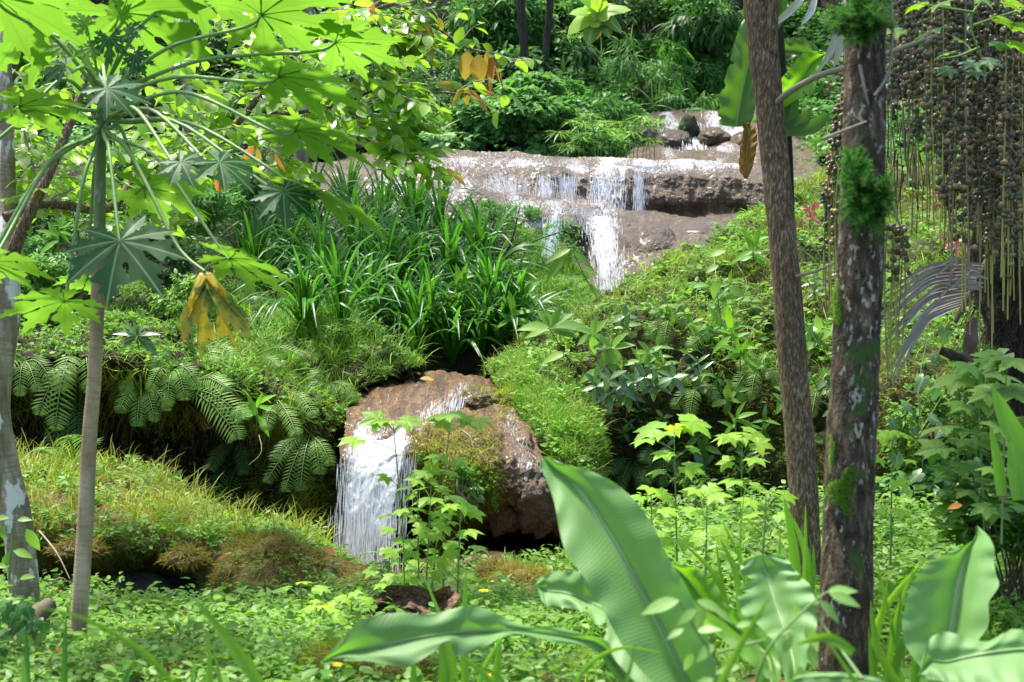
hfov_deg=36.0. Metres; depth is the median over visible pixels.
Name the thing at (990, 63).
leafy branch
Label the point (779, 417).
shrub
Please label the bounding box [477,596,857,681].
long grass
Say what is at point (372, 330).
shrub
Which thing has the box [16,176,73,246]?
shrub
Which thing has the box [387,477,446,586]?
tall weed
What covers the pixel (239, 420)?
fern
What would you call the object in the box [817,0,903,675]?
lichen tree
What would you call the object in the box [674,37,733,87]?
shrub
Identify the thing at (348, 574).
mossy rock
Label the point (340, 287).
strap leaf plant
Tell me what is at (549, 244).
falling water threads
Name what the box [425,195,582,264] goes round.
shrub
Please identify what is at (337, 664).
yellow flower
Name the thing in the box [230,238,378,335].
strap leaf plant
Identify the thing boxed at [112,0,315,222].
forest tree
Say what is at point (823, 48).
foliage
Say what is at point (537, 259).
shrub
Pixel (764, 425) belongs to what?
leafy plant
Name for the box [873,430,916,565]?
tall weed
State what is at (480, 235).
strap leaf plant
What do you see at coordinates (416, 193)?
strap leaf plant
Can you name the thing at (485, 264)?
strap leaf plant
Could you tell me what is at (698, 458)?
leafy plant
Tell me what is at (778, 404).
leafy plant
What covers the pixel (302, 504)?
grass
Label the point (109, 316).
ground cover
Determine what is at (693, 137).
falling water threads
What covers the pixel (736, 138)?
wet boulder
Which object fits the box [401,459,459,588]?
tall weed
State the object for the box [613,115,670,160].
umbrella sedge
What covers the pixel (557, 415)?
grass
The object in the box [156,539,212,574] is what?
mossy rock
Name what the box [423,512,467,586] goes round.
tall weed
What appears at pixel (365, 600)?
tall weed
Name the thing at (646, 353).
shrub
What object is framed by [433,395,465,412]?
falling water threads
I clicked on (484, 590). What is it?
yellow flower
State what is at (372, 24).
shrub
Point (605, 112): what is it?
shrub
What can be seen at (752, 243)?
young shoot
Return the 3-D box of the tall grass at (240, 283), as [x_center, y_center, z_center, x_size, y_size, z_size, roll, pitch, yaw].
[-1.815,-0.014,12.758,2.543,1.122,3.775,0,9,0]
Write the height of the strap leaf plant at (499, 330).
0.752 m
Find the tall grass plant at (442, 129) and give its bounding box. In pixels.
[424,119,461,140]
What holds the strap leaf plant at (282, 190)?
on the planted slope
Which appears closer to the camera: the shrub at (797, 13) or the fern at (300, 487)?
the fern at (300, 487)
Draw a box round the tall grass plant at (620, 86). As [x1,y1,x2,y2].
[603,76,633,90]
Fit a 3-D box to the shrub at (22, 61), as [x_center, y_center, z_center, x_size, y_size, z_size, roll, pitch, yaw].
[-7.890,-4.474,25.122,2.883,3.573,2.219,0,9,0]
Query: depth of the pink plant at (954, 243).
10.50 m
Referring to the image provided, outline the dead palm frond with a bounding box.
[881,249,993,387]
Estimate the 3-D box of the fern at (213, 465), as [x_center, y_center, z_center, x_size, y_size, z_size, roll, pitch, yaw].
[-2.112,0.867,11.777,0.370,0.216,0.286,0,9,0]
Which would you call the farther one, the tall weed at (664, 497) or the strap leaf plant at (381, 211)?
the strap leaf plant at (381, 211)
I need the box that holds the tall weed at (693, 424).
[629,413,712,560]
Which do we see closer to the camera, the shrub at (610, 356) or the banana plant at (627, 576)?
the banana plant at (627, 576)
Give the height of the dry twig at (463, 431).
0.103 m
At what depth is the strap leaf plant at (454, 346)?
13.30 m
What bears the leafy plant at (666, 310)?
on the bank at (632, 451)
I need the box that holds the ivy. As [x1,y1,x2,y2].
[0,600,49,666]
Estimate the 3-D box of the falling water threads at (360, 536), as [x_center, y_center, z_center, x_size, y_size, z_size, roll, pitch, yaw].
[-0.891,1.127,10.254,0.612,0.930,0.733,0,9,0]
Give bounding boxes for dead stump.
[0,598,56,653]
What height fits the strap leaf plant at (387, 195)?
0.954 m
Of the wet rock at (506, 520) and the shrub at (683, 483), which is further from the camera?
the shrub at (683, 483)
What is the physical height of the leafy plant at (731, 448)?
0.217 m
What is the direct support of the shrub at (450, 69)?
on the hillside
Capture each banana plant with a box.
[321,457,816,681]
[718,0,843,330]
[785,526,1023,681]
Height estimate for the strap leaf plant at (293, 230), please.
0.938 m
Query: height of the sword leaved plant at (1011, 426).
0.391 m
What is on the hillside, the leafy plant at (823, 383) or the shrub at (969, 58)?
the shrub at (969, 58)
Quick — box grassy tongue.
[484,356,606,539]
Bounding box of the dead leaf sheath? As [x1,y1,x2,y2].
[370,585,459,614]
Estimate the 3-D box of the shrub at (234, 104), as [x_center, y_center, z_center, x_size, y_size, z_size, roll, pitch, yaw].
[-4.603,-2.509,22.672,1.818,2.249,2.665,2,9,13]
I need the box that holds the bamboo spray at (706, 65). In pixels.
[684,54,725,88]
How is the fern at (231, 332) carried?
on the bank at (135, 436)
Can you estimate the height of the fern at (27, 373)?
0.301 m
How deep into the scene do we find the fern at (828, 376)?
11.46 m
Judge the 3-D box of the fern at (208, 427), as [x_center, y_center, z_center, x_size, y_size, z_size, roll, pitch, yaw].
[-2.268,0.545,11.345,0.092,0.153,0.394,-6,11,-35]
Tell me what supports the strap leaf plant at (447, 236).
on the planted slope
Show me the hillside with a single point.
(820, 4)
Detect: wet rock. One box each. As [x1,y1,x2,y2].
[417,557,459,572]
[453,382,499,408]
[460,551,523,566]
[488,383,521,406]
[488,505,519,537]
[519,477,556,539]
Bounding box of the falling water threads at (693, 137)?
[668,114,717,150]
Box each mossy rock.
[42,528,116,562]
[90,570,198,604]
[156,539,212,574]
[203,526,330,596]
[300,542,338,559]
[329,563,382,592]
[467,558,558,601]
[468,554,523,584]
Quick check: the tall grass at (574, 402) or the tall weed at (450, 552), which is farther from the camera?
the tall grass at (574, 402)
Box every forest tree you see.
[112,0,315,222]
[145,36,204,221]
[227,0,505,231]
[455,0,553,71]
[516,0,529,72]
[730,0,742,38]
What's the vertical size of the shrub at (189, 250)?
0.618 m
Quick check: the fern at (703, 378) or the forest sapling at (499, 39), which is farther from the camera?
the forest sapling at (499, 39)
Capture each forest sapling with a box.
[415,74,486,116]
[437,0,542,56]
[484,40,541,94]
[536,39,608,93]
[603,30,697,108]
[628,82,722,112]
[652,3,743,59]
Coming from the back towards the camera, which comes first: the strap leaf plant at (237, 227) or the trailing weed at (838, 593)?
the strap leaf plant at (237, 227)
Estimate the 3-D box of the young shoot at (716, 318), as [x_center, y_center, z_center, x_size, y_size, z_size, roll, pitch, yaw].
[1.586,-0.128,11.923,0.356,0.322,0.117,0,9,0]
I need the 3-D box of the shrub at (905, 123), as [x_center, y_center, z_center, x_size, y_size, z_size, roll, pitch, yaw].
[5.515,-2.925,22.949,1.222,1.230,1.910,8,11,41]
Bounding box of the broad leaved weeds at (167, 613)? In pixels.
[0,485,1023,681]
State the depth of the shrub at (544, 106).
21.84 m
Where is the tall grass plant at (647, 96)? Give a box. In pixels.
[637,78,676,110]
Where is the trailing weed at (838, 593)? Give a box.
[641,585,862,681]
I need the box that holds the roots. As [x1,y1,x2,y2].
[12,363,340,493]
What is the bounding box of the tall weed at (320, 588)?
[278,582,331,609]
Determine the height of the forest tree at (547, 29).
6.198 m
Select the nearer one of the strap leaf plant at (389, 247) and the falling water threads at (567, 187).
the strap leaf plant at (389, 247)
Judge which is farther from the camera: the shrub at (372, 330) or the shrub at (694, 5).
the shrub at (694, 5)
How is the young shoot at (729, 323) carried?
on the bank at (632, 451)
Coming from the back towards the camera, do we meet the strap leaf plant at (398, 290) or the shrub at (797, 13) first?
the shrub at (797, 13)
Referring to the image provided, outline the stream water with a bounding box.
[358,545,561,575]
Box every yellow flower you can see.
[333,663,342,681]
[480,589,489,607]
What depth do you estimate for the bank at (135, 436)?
11.84 m
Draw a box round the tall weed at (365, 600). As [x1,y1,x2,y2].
[326,590,374,620]
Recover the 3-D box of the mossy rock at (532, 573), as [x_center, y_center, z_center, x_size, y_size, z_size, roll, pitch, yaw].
[0.056,1.353,8.490,0.760,0.351,0.605,0,9,0]
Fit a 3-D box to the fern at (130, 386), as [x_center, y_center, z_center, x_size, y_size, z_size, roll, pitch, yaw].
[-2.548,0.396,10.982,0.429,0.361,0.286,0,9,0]
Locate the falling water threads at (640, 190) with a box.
[489,170,646,228]
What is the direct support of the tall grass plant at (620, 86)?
on the hillside
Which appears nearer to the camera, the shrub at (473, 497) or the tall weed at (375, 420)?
the tall weed at (375, 420)
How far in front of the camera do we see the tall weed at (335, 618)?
7.00 m
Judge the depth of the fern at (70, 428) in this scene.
11.41 m
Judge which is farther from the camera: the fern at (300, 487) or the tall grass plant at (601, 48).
the tall grass plant at (601, 48)
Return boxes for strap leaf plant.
[168,184,314,252]
[194,201,304,294]
[206,190,345,275]
[207,159,337,254]
[213,154,333,223]
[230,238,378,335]
[237,154,379,238]
[238,177,421,287]
[257,183,418,283]
[270,224,411,322]
[275,176,441,260]
[311,245,419,324]
[314,164,452,240]
[316,146,405,228]
[326,195,450,295]
[330,156,482,236]
[340,194,476,289]
[354,257,451,341]
[365,267,486,360]
[368,257,506,336]
[375,160,534,256]
[385,202,522,293]
[393,286,512,364]
[400,187,556,288]
[405,255,520,332]
[407,276,524,360]
[417,234,537,323]
[442,264,564,349]
[465,253,576,335]
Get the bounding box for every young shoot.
[35,210,72,255]
[233,392,275,436]
[442,262,478,304]
[495,291,535,336]
[707,304,744,334]
[711,306,749,354]
[717,337,760,371]
[718,401,757,433]
[731,224,767,268]
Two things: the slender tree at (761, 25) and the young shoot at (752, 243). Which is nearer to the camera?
the slender tree at (761, 25)
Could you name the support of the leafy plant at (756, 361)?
on the bank at (632, 451)
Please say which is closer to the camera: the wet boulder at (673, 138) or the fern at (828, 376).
the fern at (828, 376)
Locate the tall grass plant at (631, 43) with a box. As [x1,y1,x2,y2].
[612,24,647,58]
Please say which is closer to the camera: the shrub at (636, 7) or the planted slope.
the planted slope
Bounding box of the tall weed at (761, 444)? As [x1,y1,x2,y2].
[705,426,774,543]
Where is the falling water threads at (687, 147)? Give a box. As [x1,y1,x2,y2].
[659,122,730,149]
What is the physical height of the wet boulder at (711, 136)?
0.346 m
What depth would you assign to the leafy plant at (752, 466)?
11.47 m
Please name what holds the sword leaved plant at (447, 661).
on the valley floor
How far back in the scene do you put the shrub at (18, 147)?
21.20 m
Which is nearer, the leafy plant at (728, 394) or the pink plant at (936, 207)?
the pink plant at (936, 207)
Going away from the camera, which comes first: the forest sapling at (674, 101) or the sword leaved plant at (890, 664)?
the sword leaved plant at (890, 664)
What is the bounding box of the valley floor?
[0,507,1019,681]
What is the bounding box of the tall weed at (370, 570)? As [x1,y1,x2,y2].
[362,546,405,589]
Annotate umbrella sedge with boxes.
[544,118,600,157]
[575,113,642,157]
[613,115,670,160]
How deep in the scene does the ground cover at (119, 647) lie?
6.43 m
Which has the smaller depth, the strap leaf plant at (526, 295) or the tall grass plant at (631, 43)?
the strap leaf plant at (526, 295)
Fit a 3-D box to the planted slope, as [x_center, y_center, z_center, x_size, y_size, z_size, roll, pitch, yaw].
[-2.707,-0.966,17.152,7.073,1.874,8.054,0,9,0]
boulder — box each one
[563,213,585,235]
[618,221,676,252]
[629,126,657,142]
[656,129,692,147]
[669,217,727,234]
[678,113,699,137]
[697,127,731,145]
[730,131,742,144]
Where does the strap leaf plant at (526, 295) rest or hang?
on the planted slope
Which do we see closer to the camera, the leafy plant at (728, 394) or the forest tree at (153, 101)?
the leafy plant at (728, 394)
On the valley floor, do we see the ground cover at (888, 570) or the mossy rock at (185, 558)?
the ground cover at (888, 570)
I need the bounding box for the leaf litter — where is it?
[1,460,998,681]
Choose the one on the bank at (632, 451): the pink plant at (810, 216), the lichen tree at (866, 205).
the pink plant at (810, 216)
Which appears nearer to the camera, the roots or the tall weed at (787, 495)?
the tall weed at (787, 495)
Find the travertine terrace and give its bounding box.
[308,149,817,289]
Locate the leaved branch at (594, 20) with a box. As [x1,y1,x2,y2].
[568,0,630,45]
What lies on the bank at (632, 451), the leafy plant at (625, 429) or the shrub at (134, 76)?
the leafy plant at (625, 429)
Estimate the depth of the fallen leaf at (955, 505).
6.20 m
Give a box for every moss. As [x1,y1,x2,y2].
[0,527,385,606]
[390,410,508,549]
[413,436,499,523]
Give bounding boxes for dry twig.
[38,530,69,578]
[51,577,71,584]
[248,435,261,465]
[462,430,473,448]
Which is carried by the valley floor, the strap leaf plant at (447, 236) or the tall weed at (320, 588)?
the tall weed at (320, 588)
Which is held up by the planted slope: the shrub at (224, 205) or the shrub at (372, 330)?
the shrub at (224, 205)
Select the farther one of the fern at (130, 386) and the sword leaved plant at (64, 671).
the fern at (130, 386)
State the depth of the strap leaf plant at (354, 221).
14.61 m
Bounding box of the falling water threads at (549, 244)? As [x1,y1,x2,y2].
[541,216,628,292]
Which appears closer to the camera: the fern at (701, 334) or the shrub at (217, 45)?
the fern at (701, 334)
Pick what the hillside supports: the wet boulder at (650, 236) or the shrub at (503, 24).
the shrub at (503, 24)
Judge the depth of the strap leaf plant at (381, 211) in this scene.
15.26 m
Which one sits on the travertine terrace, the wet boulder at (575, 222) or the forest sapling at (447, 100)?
the wet boulder at (575, 222)
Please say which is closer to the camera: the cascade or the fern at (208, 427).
the fern at (208, 427)
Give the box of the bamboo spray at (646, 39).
[640,31,714,53]
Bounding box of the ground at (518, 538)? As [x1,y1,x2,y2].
[246,82,682,555]
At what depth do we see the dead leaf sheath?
7.19 m
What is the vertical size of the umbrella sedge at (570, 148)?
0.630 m
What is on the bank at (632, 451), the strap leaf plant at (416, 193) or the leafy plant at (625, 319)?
the leafy plant at (625, 319)
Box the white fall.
[343,428,409,559]
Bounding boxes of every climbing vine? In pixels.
[0,515,39,587]
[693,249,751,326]
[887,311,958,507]
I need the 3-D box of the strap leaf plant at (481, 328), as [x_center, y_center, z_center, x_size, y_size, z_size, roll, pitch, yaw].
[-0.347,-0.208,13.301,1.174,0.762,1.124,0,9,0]
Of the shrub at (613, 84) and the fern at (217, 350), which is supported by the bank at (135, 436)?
the fern at (217, 350)
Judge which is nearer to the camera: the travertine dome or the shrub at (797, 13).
the travertine dome
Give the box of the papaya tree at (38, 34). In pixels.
[0,0,406,640]
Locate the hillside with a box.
[12,0,982,180]
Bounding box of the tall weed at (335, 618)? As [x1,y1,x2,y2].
[296,605,349,639]
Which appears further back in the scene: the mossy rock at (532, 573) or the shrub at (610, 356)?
the shrub at (610, 356)
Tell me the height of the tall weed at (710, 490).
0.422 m
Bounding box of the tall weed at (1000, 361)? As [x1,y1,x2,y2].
[965,348,1023,543]
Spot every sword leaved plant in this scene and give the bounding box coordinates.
[24,619,134,681]
[158,632,256,681]
[411,571,504,681]
[679,483,780,612]
[783,496,815,594]
[868,545,922,681]
[990,383,1023,500]
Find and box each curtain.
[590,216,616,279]
[594,166,614,205]
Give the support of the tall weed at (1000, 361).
on the valley floor
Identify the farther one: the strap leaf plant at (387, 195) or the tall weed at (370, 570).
the strap leaf plant at (387, 195)
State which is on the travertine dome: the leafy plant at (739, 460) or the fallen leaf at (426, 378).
the fallen leaf at (426, 378)
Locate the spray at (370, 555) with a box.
[329,529,398,572]
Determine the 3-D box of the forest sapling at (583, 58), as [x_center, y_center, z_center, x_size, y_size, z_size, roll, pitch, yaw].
[0.650,-4.503,27.768,2.239,1.622,1.560,0,9,0]
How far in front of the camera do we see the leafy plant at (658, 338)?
11.76 m
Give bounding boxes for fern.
[12,352,56,396]
[31,356,87,430]
[31,434,101,463]
[39,388,102,458]
[113,371,172,426]
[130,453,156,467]
[145,351,205,404]
[187,371,252,443]
[187,403,211,429]
[192,342,244,365]
[200,461,242,511]
[202,440,251,474]
[211,320,253,349]
[231,391,319,437]
[253,344,306,370]
[262,435,336,492]
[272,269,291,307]
[305,367,360,402]
[606,456,648,489]
[637,445,682,487]
[643,301,692,345]
[671,367,723,415]
[685,324,718,349]
[717,282,764,316]
[730,351,778,399]
[808,367,830,416]
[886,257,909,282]
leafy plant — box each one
[612,305,640,339]
[615,418,635,441]
[644,329,673,369]
[655,410,675,431]
[659,293,680,324]
[659,440,683,463]
[684,314,705,342]
[685,353,712,386]
[686,431,721,460]
[690,368,708,394]
[692,452,718,484]
[701,427,714,445]
[706,370,725,397]
[708,287,727,310]
[712,379,748,415]
[719,269,742,300]
[726,432,747,457]
[735,451,756,476]
[746,351,766,376]
[746,452,769,474]
[748,404,779,444]
[773,386,781,414]
[802,267,827,301]
[805,324,822,351]
[806,315,831,353]
[817,366,830,394]
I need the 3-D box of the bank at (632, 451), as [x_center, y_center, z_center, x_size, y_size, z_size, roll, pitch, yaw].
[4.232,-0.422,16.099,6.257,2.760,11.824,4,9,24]
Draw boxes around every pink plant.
[798,200,821,226]
[925,191,939,210]
[941,232,966,256]
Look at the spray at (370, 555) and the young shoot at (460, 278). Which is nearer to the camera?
the spray at (370, 555)
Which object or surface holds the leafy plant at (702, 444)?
attached to the bank at (632, 451)
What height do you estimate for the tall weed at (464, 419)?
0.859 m
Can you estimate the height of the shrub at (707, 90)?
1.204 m
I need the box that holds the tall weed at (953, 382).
[919,358,1023,532]
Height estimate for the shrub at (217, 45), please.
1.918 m
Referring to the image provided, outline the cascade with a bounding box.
[621,108,826,172]
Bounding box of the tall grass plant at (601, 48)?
[593,36,612,56]
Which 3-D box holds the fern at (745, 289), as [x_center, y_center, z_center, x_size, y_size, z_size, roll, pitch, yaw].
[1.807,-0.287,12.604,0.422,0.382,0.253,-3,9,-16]
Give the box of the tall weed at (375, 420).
[337,410,427,585]
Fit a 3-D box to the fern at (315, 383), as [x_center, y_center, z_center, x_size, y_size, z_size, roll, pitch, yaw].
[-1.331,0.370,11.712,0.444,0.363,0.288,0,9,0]
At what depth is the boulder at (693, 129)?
24.93 m
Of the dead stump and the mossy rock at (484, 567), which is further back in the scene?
the mossy rock at (484, 567)
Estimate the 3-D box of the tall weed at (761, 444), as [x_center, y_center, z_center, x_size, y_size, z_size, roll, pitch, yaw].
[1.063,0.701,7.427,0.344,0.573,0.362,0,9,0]
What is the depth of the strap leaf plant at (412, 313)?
13.30 m
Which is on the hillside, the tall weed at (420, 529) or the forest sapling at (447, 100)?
the forest sapling at (447, 100)
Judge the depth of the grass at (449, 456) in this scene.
10.43 m
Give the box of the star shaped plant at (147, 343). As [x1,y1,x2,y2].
[114,321,159,356]
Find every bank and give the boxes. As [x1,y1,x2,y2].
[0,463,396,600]
[11,272,424,535]
[513,168,993,516]
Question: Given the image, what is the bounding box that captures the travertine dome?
[334,370,562,557]
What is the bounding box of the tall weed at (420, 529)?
[377,508,431,585]
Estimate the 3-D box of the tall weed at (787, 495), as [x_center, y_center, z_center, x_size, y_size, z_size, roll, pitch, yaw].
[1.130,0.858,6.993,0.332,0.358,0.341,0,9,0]
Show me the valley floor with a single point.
(749, 678)
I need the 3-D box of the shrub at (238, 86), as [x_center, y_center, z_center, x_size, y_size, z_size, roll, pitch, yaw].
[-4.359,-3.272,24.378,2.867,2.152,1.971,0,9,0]
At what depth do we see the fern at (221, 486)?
11.62 m
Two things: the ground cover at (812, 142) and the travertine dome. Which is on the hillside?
the ground cover at (812, 142)
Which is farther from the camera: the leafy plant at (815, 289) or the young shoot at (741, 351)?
the leafy plant at (815, 289)
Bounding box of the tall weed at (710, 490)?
[680,483,732,575]
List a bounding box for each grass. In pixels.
[11,300,362,448]
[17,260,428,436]
[20,598,264,681]
[147,271,438,433]
[236,380,347,536]
[408,384,524,554]
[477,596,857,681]
[478,343,616,476]
[480,345,614,478]
[505,224,601,349]
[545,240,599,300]
[558,117,925,165]
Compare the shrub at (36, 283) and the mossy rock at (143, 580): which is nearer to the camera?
the mossy rock at (143, 580)
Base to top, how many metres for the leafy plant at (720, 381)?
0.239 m
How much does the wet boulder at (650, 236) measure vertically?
0.623 m
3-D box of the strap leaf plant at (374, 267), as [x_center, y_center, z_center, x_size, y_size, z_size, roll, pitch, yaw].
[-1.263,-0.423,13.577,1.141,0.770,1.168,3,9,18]
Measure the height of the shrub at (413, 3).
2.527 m
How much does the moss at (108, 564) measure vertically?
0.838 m
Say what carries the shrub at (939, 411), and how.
on the bank at (632, 451)
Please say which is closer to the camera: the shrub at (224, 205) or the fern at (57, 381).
the fern at (57, 381)
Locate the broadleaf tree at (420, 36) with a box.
[0,0,541,604]
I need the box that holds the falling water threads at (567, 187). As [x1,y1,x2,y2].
[483,170,643,209]
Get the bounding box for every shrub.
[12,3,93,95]
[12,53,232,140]
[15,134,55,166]
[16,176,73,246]
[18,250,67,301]
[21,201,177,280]
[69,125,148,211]
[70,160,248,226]
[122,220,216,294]
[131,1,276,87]
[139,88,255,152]
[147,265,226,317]
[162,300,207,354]
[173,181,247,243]
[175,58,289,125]
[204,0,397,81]
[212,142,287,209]
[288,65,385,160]
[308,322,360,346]
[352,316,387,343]
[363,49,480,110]
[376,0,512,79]
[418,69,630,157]
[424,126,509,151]
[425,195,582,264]
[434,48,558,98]
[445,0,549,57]
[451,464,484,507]
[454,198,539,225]
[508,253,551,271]
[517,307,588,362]
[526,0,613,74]
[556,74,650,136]
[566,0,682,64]
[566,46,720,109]
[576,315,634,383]
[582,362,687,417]
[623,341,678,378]
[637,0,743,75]
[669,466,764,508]
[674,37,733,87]
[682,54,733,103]
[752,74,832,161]
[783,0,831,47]
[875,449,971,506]
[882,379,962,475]
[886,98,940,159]
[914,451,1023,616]
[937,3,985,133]
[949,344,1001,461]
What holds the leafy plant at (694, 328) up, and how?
on the bank at (632, 451)
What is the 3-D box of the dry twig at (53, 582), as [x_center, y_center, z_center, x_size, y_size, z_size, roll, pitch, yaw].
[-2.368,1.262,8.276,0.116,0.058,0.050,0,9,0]
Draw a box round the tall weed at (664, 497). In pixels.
[631,485,678,554]
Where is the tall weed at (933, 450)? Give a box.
[914,434,990,543]
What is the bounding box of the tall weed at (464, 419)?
[411,410,493,587]
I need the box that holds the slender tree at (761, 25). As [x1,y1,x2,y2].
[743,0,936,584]
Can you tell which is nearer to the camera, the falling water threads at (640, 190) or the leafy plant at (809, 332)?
the leafy plant at (809, 332)
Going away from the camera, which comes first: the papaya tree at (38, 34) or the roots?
the papaya tree at (38, 34)
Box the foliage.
[12,0,970,150]
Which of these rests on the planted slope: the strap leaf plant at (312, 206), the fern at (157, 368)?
the strap leaf plant at (312, 206)
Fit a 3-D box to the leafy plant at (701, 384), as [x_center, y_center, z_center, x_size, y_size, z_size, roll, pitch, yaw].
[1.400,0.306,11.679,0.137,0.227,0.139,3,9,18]
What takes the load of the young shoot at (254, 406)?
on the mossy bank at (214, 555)
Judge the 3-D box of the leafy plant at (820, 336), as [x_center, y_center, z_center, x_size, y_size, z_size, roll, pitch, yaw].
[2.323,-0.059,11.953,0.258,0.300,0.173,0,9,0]
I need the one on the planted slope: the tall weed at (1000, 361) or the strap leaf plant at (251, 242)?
the strap leaf plant at (251, 242)
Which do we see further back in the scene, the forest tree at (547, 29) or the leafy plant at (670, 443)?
the forest tree at (547, 29)
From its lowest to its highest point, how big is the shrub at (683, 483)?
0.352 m
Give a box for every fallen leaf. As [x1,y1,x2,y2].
[420,376,432,379]
[948,503,961,508]
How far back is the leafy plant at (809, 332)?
11.89 m
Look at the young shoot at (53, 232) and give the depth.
10.50 m
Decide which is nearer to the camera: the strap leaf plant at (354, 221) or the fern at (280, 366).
the fern at (280, 366)
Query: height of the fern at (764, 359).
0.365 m
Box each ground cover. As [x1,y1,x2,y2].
[0,495,1020,681]
[11,257,421,532]
[16,1,982,168]
[22,155,592,370]
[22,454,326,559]
[482,341,610,478]
[513,194,989,509]
[550,479,1023,637]
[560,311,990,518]
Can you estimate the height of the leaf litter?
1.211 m
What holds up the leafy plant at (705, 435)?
attached to the bank at (632, 451)
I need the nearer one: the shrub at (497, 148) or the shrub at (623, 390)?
the shrub at (623, 390)
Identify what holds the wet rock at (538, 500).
on the travertine dome
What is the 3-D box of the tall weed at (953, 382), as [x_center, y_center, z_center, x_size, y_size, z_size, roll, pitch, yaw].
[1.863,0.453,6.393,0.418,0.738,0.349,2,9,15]
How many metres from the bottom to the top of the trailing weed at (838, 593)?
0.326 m
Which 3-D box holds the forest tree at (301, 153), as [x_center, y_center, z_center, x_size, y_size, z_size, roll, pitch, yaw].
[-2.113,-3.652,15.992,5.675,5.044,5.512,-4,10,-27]
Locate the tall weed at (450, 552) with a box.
[430,500,488,592]
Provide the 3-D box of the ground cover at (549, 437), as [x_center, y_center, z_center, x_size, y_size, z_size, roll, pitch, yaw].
[0.278,0.672,12.007,0.902,1.185,2.635,-1,9,-7]
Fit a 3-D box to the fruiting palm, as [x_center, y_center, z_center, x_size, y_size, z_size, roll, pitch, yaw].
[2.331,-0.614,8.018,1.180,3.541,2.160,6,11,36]
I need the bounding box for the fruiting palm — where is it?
[818,0,1023,544]
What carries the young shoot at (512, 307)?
on the bank at (632, 451)
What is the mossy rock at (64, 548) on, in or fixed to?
on the mossy bank at (214, 555)
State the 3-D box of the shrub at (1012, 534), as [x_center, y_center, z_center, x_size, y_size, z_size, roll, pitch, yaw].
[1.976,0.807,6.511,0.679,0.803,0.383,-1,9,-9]
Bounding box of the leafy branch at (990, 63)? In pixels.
[886,0,1023,81]
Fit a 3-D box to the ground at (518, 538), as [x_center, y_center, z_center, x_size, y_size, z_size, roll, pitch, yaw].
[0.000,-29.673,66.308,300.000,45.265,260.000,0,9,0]
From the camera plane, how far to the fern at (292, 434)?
10.84 m
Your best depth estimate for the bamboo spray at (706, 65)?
28.87 m
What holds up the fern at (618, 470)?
on the bank at (632, 451)
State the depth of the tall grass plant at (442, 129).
21.57 m
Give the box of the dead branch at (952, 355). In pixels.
[939,346,982,364]
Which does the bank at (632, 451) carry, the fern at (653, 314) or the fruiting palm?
the fern at (653, 314)
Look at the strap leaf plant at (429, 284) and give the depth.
13.38 m
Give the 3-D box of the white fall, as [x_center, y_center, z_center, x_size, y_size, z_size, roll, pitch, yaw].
[-0.855,1.027,10.539,0.646,0.915,0.968,0,9,0]
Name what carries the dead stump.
on the valley floor
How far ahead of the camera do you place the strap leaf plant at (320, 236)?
14.45 m
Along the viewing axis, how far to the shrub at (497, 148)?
22.63 m
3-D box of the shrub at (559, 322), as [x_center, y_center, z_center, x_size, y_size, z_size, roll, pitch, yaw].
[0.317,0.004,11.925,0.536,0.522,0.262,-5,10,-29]
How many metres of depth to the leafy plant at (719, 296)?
12.60 m
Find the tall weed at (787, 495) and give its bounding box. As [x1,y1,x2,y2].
[734,490,797,558]
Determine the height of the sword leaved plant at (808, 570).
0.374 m
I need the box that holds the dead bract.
[962,318,977,362]
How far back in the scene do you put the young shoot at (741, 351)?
11.29 m
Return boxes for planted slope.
[16,156,584,377]
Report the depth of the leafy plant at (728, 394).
11.65 m
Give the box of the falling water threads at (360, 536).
[328,436,421,571]
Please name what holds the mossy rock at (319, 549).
on the mossy bank at (214, 555)

